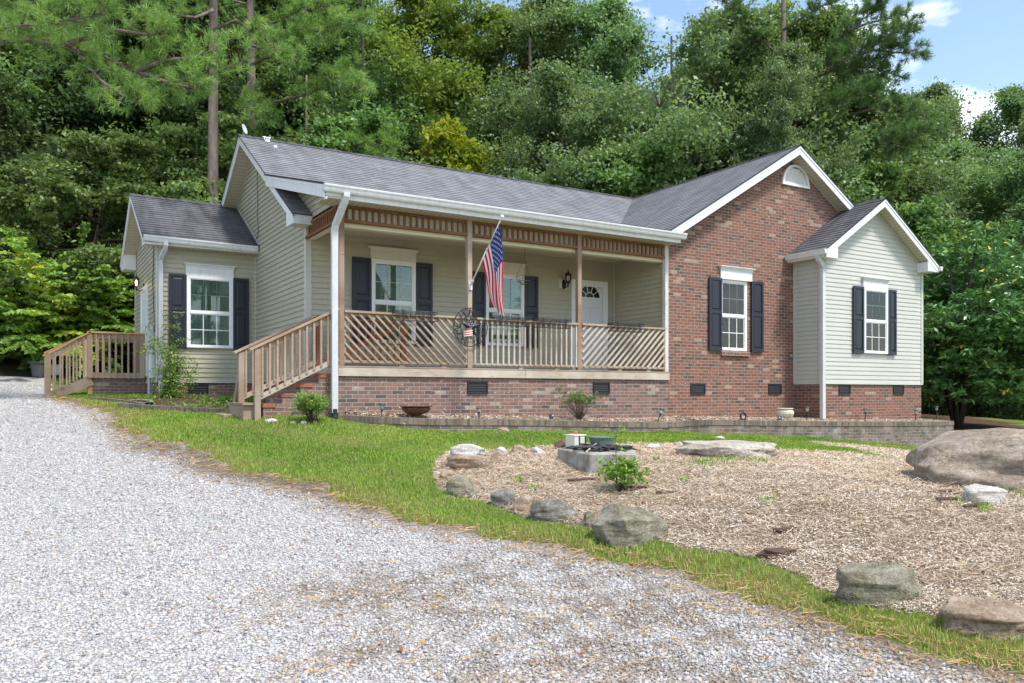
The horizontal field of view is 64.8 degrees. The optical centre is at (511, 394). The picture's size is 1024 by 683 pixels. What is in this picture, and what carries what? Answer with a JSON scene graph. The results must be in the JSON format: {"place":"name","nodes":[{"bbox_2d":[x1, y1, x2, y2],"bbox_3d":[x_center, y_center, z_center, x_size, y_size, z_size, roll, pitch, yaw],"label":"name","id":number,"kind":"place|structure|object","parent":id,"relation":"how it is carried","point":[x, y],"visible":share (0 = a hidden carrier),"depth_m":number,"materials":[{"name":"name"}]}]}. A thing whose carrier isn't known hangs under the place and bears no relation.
{"place":"outdoors","nodes":[
{"label":"outdoors","id":0,"kind":"place"},
{"bbox_2d":[0,383,1023,682],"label":"gravel driveway","id":1,"kind":"structure","parent":0,"point":[308,486],"depth_m":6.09,"materials":[{"name":"grey gravel"}]},
{"bbox_2d":[43,331,146,396],"bbox_3d":[-9.571,-0.506,18.763,2.308,1.812,1.520,0,0,-31],"label":"side landing","id":2,"kind":"object","parent":1,"relation":"on","point":[96,382],"visible":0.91,"depth_m":18.27,"materials":[{"name":"brown wood"}]},
{"bbox_2d":[26,460,979,666],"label":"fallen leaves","id":3,"kind":"object","parent":1,"relation":"on","point":[422,640],"visible":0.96,"depth_m":5.13,"materials":[{"name":"brown plant"}]},
{"bbox_2d":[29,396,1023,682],"bbox_3d":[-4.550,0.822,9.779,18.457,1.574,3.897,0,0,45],"label":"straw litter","id":4,"kind":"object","parent":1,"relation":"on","point":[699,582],"visible":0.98,"depth_m":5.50,"materials":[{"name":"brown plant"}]},
{"bbox_2d":[0,350,1023,430],"bbox_3d":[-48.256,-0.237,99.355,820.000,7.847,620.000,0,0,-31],"label":"ground","id":5,"kind":"structure","parent":0,"point":[10,373],"depth_m":23.21,"materials":[{"name":"soil"}]},
{"bbox_2d":[0,35,8,271],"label":"bare trunk","id":6,"kind":"object","parent":5,"relation":"on","point":[3,178],"visible":0.13,"depth_m":26.85,"materials":[{"name":"brown plant"}]},
{"bbox_2d":[27,349,47,376],"bbox_3d":[-12.626,-0.893,21.654,0.624,0.837,0.822,0,0,22],"label":"flower pot","id":7,"kind":"object","parent":5,"relation":"on","point":[37,366],"visible":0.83,"depth_m":21.48,"materials":[{"name":"grey plastic"}]},
{"bbox_2d":[0,1,132,263],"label":"deciduous tree","id":8,"kind":"object","parent":5,"relation":"on","point":[72,157],"visible":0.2,"depth_m":26.71,"materials":[{"name":"green plant"}]},
{"bbox_2d":[0,221,134,379],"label":"arching shrub","id":9,"kind":"object","parent":5,"relation":"on","point":[51,319],"visible":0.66,"depth_m":22.25,"materials":[{"name":"green plant"}]},
{"bbox_2d":[59,25,95,252],"bbox_3d":[-15.705,-9.504,29.173,2.378,15.308,2.848,0,0,25],"label":"bare trunk","id":10,"kind":"object","parent":5,"relation":"on","point":[76,220],"visible":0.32,"depth_m":28.92,"materials":[{"name":"brown plant"}]},
{"bbox_2d":[0,127,181,308],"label":"understory tree","id":11,"kind":"object","parent":5,"relation":"on","point":[61,179],"visible":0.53,"depth_m":24.42,"materials":[{"name":"green plant"}]},
{"bbox_2d":[0,0,228,277],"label":"deciduous tree","id":12,"kind":"object","parent":5,"relation":"on","point":[29,90],"visible":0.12,"depth_m":27.72,"materials":[{"name":"green plant"}]},
{"bbox_2d":[0,0,239,275],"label":"deciduous tree","id":13,"kind":"object","parent":5,"relation":"on","point":[90,114],"visible":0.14,"depth_m":28.30,"materials":[{"name":"green plant"}]},
{"bbox_2d":[0,0,256,116],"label":"pine tree","id":14,"kind":"object","parent":5,"relation":"on","point":[47,36],"visible":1,"depth_m":15.34,"materials":[{"name":"green plant"}]},
{"bbox_2d":[3,0,313,227],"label":"deciduous tree","id":15,"kind":"object","parent":5,"relation":"on","point":[222,100],"visible":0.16,"depth_m":29.09,"materials":[{"name":"green plant"}]},
{"bbox_2d":[88,396,264,408],"bbox_3d":[1.769,0.670,18.967,20.928,1.267,6.465,0,0,-28],"label":"planting bed","id":16,"kind":"object","parent":5,"relation":"on","point":[174,400],"visible":0.08,"depth_m":16.46,"materials":[{"name":"brown soil"}]},
{"bbox_2d":[132,308,201,397],"bbox_3d":[-7.236,-0.871,16.976,1.363,1.932,0.646,0,0,-31],"label":"climbing vine","id":17,"kind":"object","parent":16,"relation":"on","point":[174,374],"visible":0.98,"depth_m":16.95,"materials":[{"name":"green plant"}]},
{"bbox_2d":[114,392,264,408],"bbox_3d":[-5.897,0.123,15.470,3.064,0.366,4.553,0,0,-31],"label":"ground cover","id":18,"kind":"object","parent":16,"relation":"on","point":[216,399],"visible":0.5,"depth_m":16.25,"materials":[{"name":"green plant"}]},
{"bbox_2d":[91,106,273,320],"bbox_3d":[-10.264,-4.844,26.390,8.182,8.429,7.866,0,0,17],"label":"understory tree","id":19,"kind":"object","parent":5,"relation":"on","point":[191,184],"visible":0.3,"depth_m":25.16,"materials":[{"name":"green plant"}]},
{"bbox_2d":[58,0,343,164],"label":"deciduous tree","id":20,"kind":"object","parent":5,"relation":"on","point":[258,4],"visible":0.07,"depth_m":31.54,"materials":[{"name":"green plant"}]},
{"bbox_2d":[178,7,232,162],"bbox_3d":[-11.660,-9.131,29.885,2.782,15.302,1.728,0,0,33],"label":"bare trunk","id":21,"kind":"object","parent":5,"relation":"on","point":[200,34],"visible":0.16,"depth_m":30.01,"materials":[{"name":"brown plant"}]},
{"bbox_2d":[141,0,295,203],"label":"pine tree","id":22,"kind":"object","parent":5,"relation":"on","point":[266,30],"visible":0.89,"depth_m":23.75,"materials":[{"name":"green plant"}]},
{"bbox_2d":[206,132,347,201],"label":"understory tree","id":23,"kind":"object","parent":5,"relation":"on","point":[220,176],"depth_m":27.11,"materials":[{"name":"green plant"}]},
{"bbox_2d":[187,0,378,130],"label":"pine tree","id":24,"kind":"object","parent":5,"relation":"on","point":[341,71],"visible":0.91,"depth_m":24.82,"materials":[{"name":"green plant"}]},
{"bbox_2d":[164,0,439,194],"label":"deciduous tree","id":25,"kind":"object","parent":5,"relation":"on","point":[328,50],"visible":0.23,"depth_m":31.16,"materials":[{"name":"green plant"}]},
{"bbox_2d":[283,75,409,158],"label":"deciduous tree","id":26,"kind":"object","parent":5,"relation":"on","point":[387,142],"visible":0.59,"depth_m":27.44,"materials":[{"name":"green plant"}]},
{"bbox_2d":[293,101,419,162],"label":"understory tree","id":27,"kind":"object","parent":5,"relation":"on","point":[369,121],"visible":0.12,"depth_m":27.99,"materials":[{"name":"green plant"}]},
{"bbox_2d":[355,0,364,109],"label":"bare trunk","id":28,"kind":"object","parent":5,"relation":"on","point":[362,35],"visible":0.11,"depth_m":30.78,"materials":[{"name":"brown plant"}]},
{"bbox_2d":[257,47,504,163],"bbox_3d":[-6.524,-8.459,34.449,11.914,14.619,12.373,0,0,-27],"label":"deciduous tree","id":29,"kind":"object","parent":5,"relation":"on","point":[343,102],"visible":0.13,"depth_m":31.45,"materials":[{"name":"green plant"}]},
{"bbox_2d":[271,0,540,172],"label":"deciduous tree","id":30,"kind":"object","parent":5,"relation":"on","point":[422,26],"visible":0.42,"depth_m":34.72,"materials":[{"name":"green plant"}]},
{"bbox_2d":[412,114,501,175],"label":"golden tree","id":31,"kind":"object","parent":5,"relation":"on","point":[442,137],"visible":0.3,"depth_m":28.91,"materials":[{"name":"yellow plant"}]},
{"bbox_2d":[421,3,565,175],"bbox_3d":[-0.626,-9.385,37.359,8.340,17.557,9.240,0,0,9],"label":"deciduous tree","id":32,"kind":"object","parent":5,"relation":"on","point":[495,59],"visible":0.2,"depth_m":37.02,"materials":[{"name":"green plant"}]},
{"bbox_2d":[8,237,1023,420],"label":"woodland brush","id":33,"kind":"object","parent":5,"relation":"on","point":[1009,410],"visible":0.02,"depth_m":35.24,"materials":[{"name":"green plant"}]},
{"bbox_2d":[380,54,657,193],"bbox_3d":[0.586,-6.134,30.163,11.245,12.617,10.004,0,0,-1],"label":"deciduous tree","id":34,"kind":"object","parent":5,"relation":"on","point":[558,89],"visible":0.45,"depth_m":29.57,"materials":[{"name":"green plant"}]},
{"bbox_2d":[468,0,619,171],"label":"deciduous tree","id":35,"kind":"object","parent":5,"relation":"on","point":[544,29],"visible":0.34,"depth_m":36.18,"materials":[{"name":"green plant"}]},
{"bbox_2d":[528,37,563,171],"bbox_3d":[0.905,-7.749,35.406,2.703,15.305,2.003,0,0,-4],"label":"bare trunk","id":36,"kind":"object","parent":5,"relation":"on","point":[529,56],"visible":0.07,"depth_m":34.77,"materials":[{"name":"brown plant"}]},
{"bbox_2d":[490,0,669,189],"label":"deciduous tree","id":37,"kind":"object","parent":5,"relation":"on","point":[611,20],"visible":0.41,"depth_m":35.52,"materials":[{"name":"green plant"}]},
{"bbox_2d":[489,33,672,158],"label":"deciduous tree","id":38,"kind":"object","parent":5,"relation":"on","point":[643,71],"depth_m":42.62,"materials":[{"name":"green plant"}]},
{"bbox_2d":[517,136,662,197],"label":"understory tree","id":39,"kind":"object","parent":5,"relation":"on","point":[529,174],"visible":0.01,"depth_m":28.21,"materials":[{"name":"green plant"}]},
{"bbox_2d":[564,132,691,197],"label":"understory tree","id":40,"kind":"object","parent":5,"relation":"on","point":[653,156],"visible":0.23,"depth_m":27.10,"materials":[{"name":"green plant"}]},
{"bbox_2d":[633,61,699,189],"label":"deciduous tree","id":41,"kind":"object","parent":5,"relation":"on","point":[667,76],"visible":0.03,"depth_m":40.78,"materials":[{"name":"green plant"}]},
{"bbox_2d":[622,0,810,183],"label":"deciduous tree","id":42,"kind":"object","parent":5,"relation":"on","point":[728,26],"visible":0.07,"depth_m":32.59,"materials":[{"name":"green plant"}]},
{"bbox_2d":[430,440,1023,619],"bbox_3d":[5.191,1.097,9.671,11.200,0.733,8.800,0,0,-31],"label":"mulch bed","id":43,"kind":"object","parent":5,"relation":"on","point":[725,527],"visible":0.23,"depth_m":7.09,"materials":[{"name":"brown wood"}]},
{"bbox_2d":[438,469,453,481],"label":"rock","id":44,"kind":"object","parent":43,"relation":"on","point":[445,473],"visible":0.69,"depth_m":9.27,"materials":[{"name":"brown stone"}]},
{"bbox_2d":[446,476,477,497],"bbox_3d":[-0.538,1.028,8.733,0.359,0.290,0.230,0,0,-8],"label":"rock","id":45,"kind":"object","parent":43,"relation":"on","point":[456,486],"visible":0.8,"depth_m":8.66,"materials":[{"name":"grey stone"}]},
{"bbox_2d":[446,455,491,469],"bbox_3d":[-0.526,0.833,9.854,0.553,0.204,0.286,0,0,-1],"label":"rock","id":46,"kind":"object","parent":43,"relation":"on","point":[471,461],"visible":0.84,"depth_m":9.74,"materials":[{"name":"brown stone"}]},
{"bbox_2d":[450,444,487,456],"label":"rock","id":47,"kind":"object","parent":46,"relation":"on","point":[466,449],"visible":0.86,"depth_m":9.80,"materials":[{"name":"white stone"}]},
{"bbox_2d":[491,451,507,462],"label":"rock","id":48,"kind":"object","parent":43,"relation":"on","point":[498,455],"visible":0.7,"depth_m":10.27,"materials":[{"name":"beige stone"}]},
{"bbox_2d":[490,488,514,507],"bbox_3d":[-0.085,1.088,8.301,0.282,0.253,0.213,0,0,3],"label":"rock","id":49,"kind":"object","parent":43,"relation":"on","point":[502,497],"visible":0.82,"depth_m":8.22,"materials":[{"name":"grey stone"}]},
{"bbox_2d":[510,445,526,455],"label":"rock","id":50,"kind":"object","parent":43,"relation":"on","point":[516,449],"visible":0.72,"depth_m":10.94,"materials":[{"name":"beige stone"}]},
{"bbox_2d":[512,494,534,512],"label":"rock","id":51,"kind":"object","parent":43,"relation":"on","point":[524,502],"visible":0.76,"depth_m":8.02,"materials":[{"name":"brown stone"}]},
{"bbox_2d":[529,499,577,522],"bbox_3d":[0.404,1.146,7.781,0.481,0.300,0.222,0,0,-1],"label":"rock","id":52,"kind":"object","parent":43,"relation":"on","point":[550,510],"visible":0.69,"depth_m":7.70,"materials":[{"name":"grey stone"}]},
{"bbox_2d":[581,511,594,526],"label":"rock","id":53,"kind":"object","parent":43,"relation":"on","point":[588,517],"visible":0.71,"depth_m":7.53,"materials":[{"name":"grey stone"}]},
{"bbox_2d":[558,448,636,475],"bbox_3d":[1.121,0.890,9.959,0.793,0.400,1.278,0,0,-17],"label":"concrete pad","id":54,"kind":"object","parent":43,"relation":"on","point":[588,461],"visible":0.35,"depth_m":9.46,"materials":[{"name":"grey concrete"}]},
{"bbox_2d":[565,431,585,446],"bbox_3d":[0.809,0.578,10.279,0.186,0.224,0.216,0,0,-31],"label":"well box","id":55,"kind":"object","parent":54,"relation":"on","point":[575,439],"visible":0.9,"depth_m":10.21,"materials":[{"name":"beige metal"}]},
{"bbox_2d":[561,443,636,452],"bbox_3d":[1.043,0.657,10.071,0.945,0.097,0.959,0,0,-31],"label":"charred wood","id":56,"kind":"object","parent":54,"relation":"on","point":[585,447],"visible":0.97,"depth_m":9.80,"materials":[{"name":"black wood"}]},
{"bbox_2d":[588,436,616,443],"bbox_3d":[1.155,0.596,10.308,0.390,0.118,0.250,0,0,-31],"label":"plastic tub","id":57,"kind":"object","parent":54,"relation":"on","point":[600,439],"visible":0.78,"depth_m":10.21,"materials":[{"name":"green plastic"}]},
{"bbox_2d":[607,425,629,487],"bbox_3d":[1.122,0.674,8.653,0.233,0.702,0.261,0,0,-31],"label":"rose plant","id":58,"kind":"object","parent":43,"relation":"on","point":[615,443],"visible":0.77,"depth_m":8.66,"materials":[{"name":"green plant"}]},
{"bbox_2d":[592,455,659,492],"bbox_3d":[1.206,0.836,8.527,0.656,0.406,0.580,0,0,24],"label":"shrub","id":59,"kind":"object","parent":43,"relation":"on","point":[624,470],"visible":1,"depth_m":8.46,"materials":[{"name":"green plant"}]},
{"bbox_2d":[591,503,667,548],"bbox_3d":[1.026,1.227,7.136,0.603,0.513,0.494,0,0,-31],"label":"rock","id":60,"kind":"object","parent":43,"relation":"on","point":[616,524],"visible":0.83,"depth_m":6.97,"materials":[{"name":"grey stone"}]},
{"bbox_2d":[674,440,777,458],"bbox_3d":[2.803,0.751,10.555,1.349,0.280,0.622,0,0,-3],"label":"rock","id":61,"kind":"object","parent":43,"relation":"on","point":[733,448],"visible":0.88,"depth_m":10.35,"materials":[{"name":"grey stone"}]},
{"bbox_2d":[510,447,1023,512],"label":"weeds","id":62,"kind":"object","parent":43,"relation":"on","point":[984,507],"visible":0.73,"depth_m":9.18,"materials":[{"name":"green plant"}]},
{"bbox_2d":[756,548,796,559],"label":"rock","id":63,"kind":"object","parent":43,"relation":"on","point":[769,552],"visible":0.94,"depth_m":6.38,"materials":[{"name":"brown stone"}]},
{"bbox_2d":[835,561,923,606],"bbox_3d":[2.497,1.352,5.465,0.596,0.423,0.269,0,0,12],"label":"rock","id":64,"kind":"object","parent":43,"relation":"on","point":[872,583],"visible":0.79,"depth_m":5.39,"materials":[{"name":"grey stone"}]},
{"bbox_2d":[906,428,1023,492],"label":"boulder","id":65,"kind":"object","parent":43,"relation":"on","point":[994,457],"visible":0.64,"depth_m":8.22,"materials":[{"name":"grey stone"}]},
{"bbox_2d":[938,596,1023,640],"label":"rock","id":66,"kind":"object","parent":43,"relation":"on","point":[999,619],"visible":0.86,"depth_m":4.90,"materials":[{"name":"beige stone"}]},
{"bbox_2d":[962,484,1007,506],"bbox_3d":[4.316,0.948,7.372,0.391,0.250,0.246,0,0,1],"label":"rock","id":67,"kind":"object","parent":43,"relation":"on","point":[973,493],"visible":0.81,"depth_m":7.29,"materials":[{"name":"white stone"}]},
{"bbox_2d":[608,3,891,203],"bbox_3d":[7.876,-6.819,30.085,13.748,15.425,12.231,0,0,-45],"label":"deciduous tree","id":68,"kind":"object","parent":5,"relation":"on","point":[696,126],"visible":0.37,"depth_m":29.22,"materials":[{"name":"green plant"}]},
{"bbox_2d":[669,0,900,177],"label":"deciduous tree","id":69,"kind":"object","parent":5,"relation":"on","point":[778,1],"visible":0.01,"depth_m":34.96,"materials":[{"name":"green plant"}]},
{"bbox_2d":[719,37,873,194],"bbox_3d":[10.046,-5.814,28.100,5.003,13.579,4.515,0,0,42],"label":"deciduous tree","id":70,"kind":"object","parent":5,"relation":"on","point":[787,101],"visible":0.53,"depth_m":27.82,"materials":[{"name":"green plant"}]},
{"bbox_2d":[665,0,954,217],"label":"deciduous tree","id":71,"kind":"object","parent":5,"relation":"on","point":[817,34],"visible":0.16,"depth_m":31.52,"materials":[{"name":"green plant"}]},
{"bbox_2d":[711,0,950,171],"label":"pine tree","id":72,"kind":"object","parent":5,"relation":"on","point":[890,42],"visible":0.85,"depth_m":28.28,"materials":[{"name":"green plant"}]},
{"bbox_2d":[717,64,995,357],"bbox_3d":[13.318,-6.191,33.016,12.862,14.432,11.443,0,0,-12],"label":"deciduous tree","id":73,"kind":"object","parent":5,"relation":"on","point":[938,179],"visible":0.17,"depth_m":31.09,"materials":[{"name":"green plant"}]},
{"bbox_2d":[832,157,972,356],"bbox_3d":[12.848,-3.960,30.058,9.554,10.237,9.937,0,0,9],"label":"understory tree","id":74,"kind":"object","parent":5,"relation":"on","point":[924,231],"visible":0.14,"depth_m":28.12,"materials":[{"name":"green plant"}]},
{"bbox_2d":[894,193,980,281],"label":"deciduous tree","id":75,"kind":"object","parent":5,"relation":"on","point":[958,232],"depth_m":31.77,"materials":[{"name":"green plant"}]},
{"bbox_2d":[906,76,1000,404],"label":"deciduous tree","id":76,"kind":"object","parent":5,"relation":"on","point":[933,90],"visible":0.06,"depth_m":44.19,"materials":[{"name":"green plant"}]},
{"bbox_2d":[902,136,1023,416],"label":"deciduous tree","id":77,"kind":"object","parent":5,"relation":"on","point":[964,147],"visible":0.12,"depth_m":35.74,"materials":[{"name":"green plant"}]},
{"bbox_2d":[921,219,1023,428],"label":"magnolia tree","id":78,"kind":"object","parent":5,"relation":"on","point":[984,343],"visible":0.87,"depth_m":22.90,"materials":[{"name":"green plant"}]},
{"bbox_2d":[949,143,1023,380],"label":"deciduous tree","id":79,"kind":"object","parent":5,"relation":"on","point":[1007,186],"visible":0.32,"depth_m":32.97,"materials":[{"name":"green plant"}]},
{"bbox_2d":[958,83,1023,294],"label":"deciduous tree","id":80,"kind":"object","parent":5,"relation":"on","point":[1010,101],"visible":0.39,"depth_m":43.64,"materials":[{"name":"green plant"}]},
{"bbox_2d":[8,0,1023,267],"label":"sky","id":81,"kind":"structure","parent":0,"point":[979,42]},
{"bbox_2d":[51,385,1023,674],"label":"lawn","id":82,"kind":"structure","parent":0,"point":[587,543],"depth_m":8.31,"materials":[{"name":"plant"}]},
{"bbox_2d":[90,397,130,402],"bbox_3d":[-7.991,0.388,16.166,1.357,0.673,0.132,0,0,30],"label":"brick edging","id":83,"kind":"object","parent":82,"relation":"on","point":[112,399],"visible":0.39,"depth_m":16.15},
{"bbox_2d":[118,403,228,412],"bbox_3d":[-5.931,0.504,14.612,3.671,0.685,0.430,0,0,34],"label":"brick edging","id":84,"kind":"object","parent":82,"relation":"on","point":[154,407],"visible":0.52,"depth_m":14.90,"materials":[{"name":"brick"}]},
{"bbox_2d":[289,389,331,422],"bbox_3d":[-3.132,0.175,12.547,0.687,0.535,0.722,0,0,-31],"label":"shrub","id":85,"kind":"object","parent":82,"relation":"on","point":[312,406],"visible":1,"depth_m":12.46,"materials":[{"name":"green plant"}]},
{"bbox_2d":[120,134,942,420],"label":"house","id":86,"kind":"structure","parent":82,"relation":"on","point":[762,286],"depth_m":17.54,"materials":[{"name":"beige"}]},
{"bbox_2d":[142,290,145,375],"bbox_3d":[-8.547,-1.410,18.785,0.030,1.980,0.900,0,0,-31],"label":"side door","id":87,"kind":"structure","parent":86,"relation":"in","point":[144,293],"depth_m":18.73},
{"bbox_2d":[145,248,154,394],"bbox_3d":[-7.782,-1.689,17.373,0.140,3.578,0.708,0,0,-31],"label":"downspout","id":88,"kind":"object","parent":86,"relation":"attached to","point":[150,359],"visible":0.76,"depth_m":17.39,"materials":[{"name":"plastic"}]},
{"bbox_2d":[183,262,235,348],"bbox_3d":[-6.597,-1.926,17.641,1.095,1.816,0.106,0,0,-31],"label":"window","id":89,"kind":"structure","parent":86,"relation":"in","point":[205,274],"depth_m":17.66,"materials":[{"name":"white plastic"}]},
{"bbox_2d":[368,245,419,343],"bbox_3d":[-2.302,-1.924,15.736,1.051,1.856,0.106,0,0,-31],"label":"window","id":90,"kind":"structure","parent":86,"relation":"in","point":[379,255],"depth_m":15.75,"materials":[{"name":"white plastic"}]},
{"bbox_2d":[392,309,436,321],"bbox_3d":[-1.710,-1.347,13.950,0.762,0.195,0.358,0,0,-31],"label":"wire planter","id":91,"kind":"object","parent":86,"relation":"attached to","point":[405,312],"visible":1,"depth_m":13.83,"materials":[{"name":"black metal"}]},
{"bbox_2d":[453,308,487,346],"bbox_3d":[-0.734,-1.213,14.513,0.706,0.706,0.063,0,0,-31],"label":"wreath","id":92,"kind":"object","parent":86,"relation":"attached to","point":[470,326],"visible":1,"depth_m":14.50,"materials":[{"name":"black metal"}]},
{"bbox_2d":[469,215,503,314],"bbox_3d":[-0.452,-2.156,14.091,0.152,1.743,1.237,0,0,-31],"label":"house flag","id":93,"kind":"object","parent":86,"relation":"attached to","point":[492,260],"visible":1,"depth_m":13.85,"materials":[{"name":"multicoloured fabric"}]},
{"bbox_2d":[484,262,527,346],"bbox_3d":[-0.143,-1.908,17.038,1.068,1.764,0.106,0,0,-31],"label":"window","id":94,"kind":"structure","parent":86,"relation":"in","point":[510,270],"depth_m":17.12,"materials":[{"name":"white plastic"}]},
{"bbox_2d":[489,315,530,326],"bbox_3d":[-0.073,-1.347,14.938,0.786,0.195,0.358,0,0,-31],"label":"wire planter","id":95,"kind":"object","parent":86,"relation":"attached to","point":[500,318],"visible":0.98,"depth_m":14.81,"materials":[{"name":"black metal"}]},
{"bbox_2d":[533,317,570,328],"bbox_3d":[0.721,-1.347,15.417,0.768,0.195,0.358,0,0,-31],"label":"wire planter","id":96,"kind":"object","parent":86,"relation":"attached to","point":[562,321],"visible":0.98,"depth_m":15.33,"materials":[{"name":"black metal"}]},
{"bbox_2d":[582,284,601,370],"bbox_3d":[1.749,-1.488,18.214,0.706,1.996,0.049,0,0,-31],"label":"front door","id":97,"kind":"structure","parent":86,"relation":"in","point":[591,296],"depth_m":18.24,"materials":[{"name":"white wood"}]},
{"bbox_2d":[607,322,644,332],"bbox_3d":[2.260,-1.347,16.346,0.810,0.195,0.358,0,0,-31],"label":"wire planter","id":98,"kind":"object","parent":86,"relation":"attached to","point":[625,324],"visible":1,"depth_m":16.25,"materials":[{"name":"black metal"}]},
{"bbox_2d":[722,279,746,350],"bbox_3d":[4.956,-1.771,18.085,0.835,1.574,0.058,0,0,-31],"label":"window","id":99,"kind":"structure","parent":86,"relation":"in","point":[734,293],"depth_m":18.11,"materials":[{"name":"white plastic"}]},
{"bbox_2d":[861,276,890,353],"bbox_3d":[8.744,-1.887,19.359,1.039,1.806,0.095,0,0,-31],"label":"window","id":100,"kind":"structure","parent":86,"relation":"in","point":[875,289],"depth_m":19.37,"materials":[{"name":"white plastic"}]},
{"bbox_2d":[346,410,943,421],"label":"planter mulch","id":101,"kind":"object","parent":82,"relation":"on","point":[502,416],"visible":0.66,"depth_m":15.50,"materials":[{"name":"brown wood"}]},
{"bbox_2d":[400,406,431,417],"bbox_3d":[-1.590,0.294,13.405,0.545,0.208,0.545,0,0,-31],"label":"iron urn","id":102,"kind":"object","parent":101,"relation":"on","point":[416,411],"visible":0.97,"depth_m":13.23,"materials":[{"name":"brown metal"}]},
{"bbox_2d":[557,384,602,420],"bbox_3d":[1.238,0.144,15.067,1.002,0.691,0.865,0,0,-31],"label":"shrub","id":103,"kind":"object","parent":101,"relation":"on","point":[579,398],"visible":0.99,"depth_m":15.08,"materials":[{"name":"green plant"}]},
{"bbox_2d":[776,408,793,418],"bbox_3d":[6.126,0.427,18.119,0.395,0.245,0.395,0,0,-31],"label":"stone urn","id":104,"kind":"object","parent":101,"relation":"on","point":[785,413],"visible":0.84,"depth_m":17.97,"materials":[{"name":"beige stone"}]},
{"bbox_2d":[343,415,953,445],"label":"retaining wall","id":105,"kind":"structure","parent":82,"relation":"on","point":[914,433],"depth_m":16.10,"materials":[{"name":"stone"}]},
{"bbox_2d":[632,60,690,188],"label":"tree","id":106,"kind":"object","parent":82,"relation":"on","point":[659,104],"visible":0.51,"depth_m":28.42,"materials":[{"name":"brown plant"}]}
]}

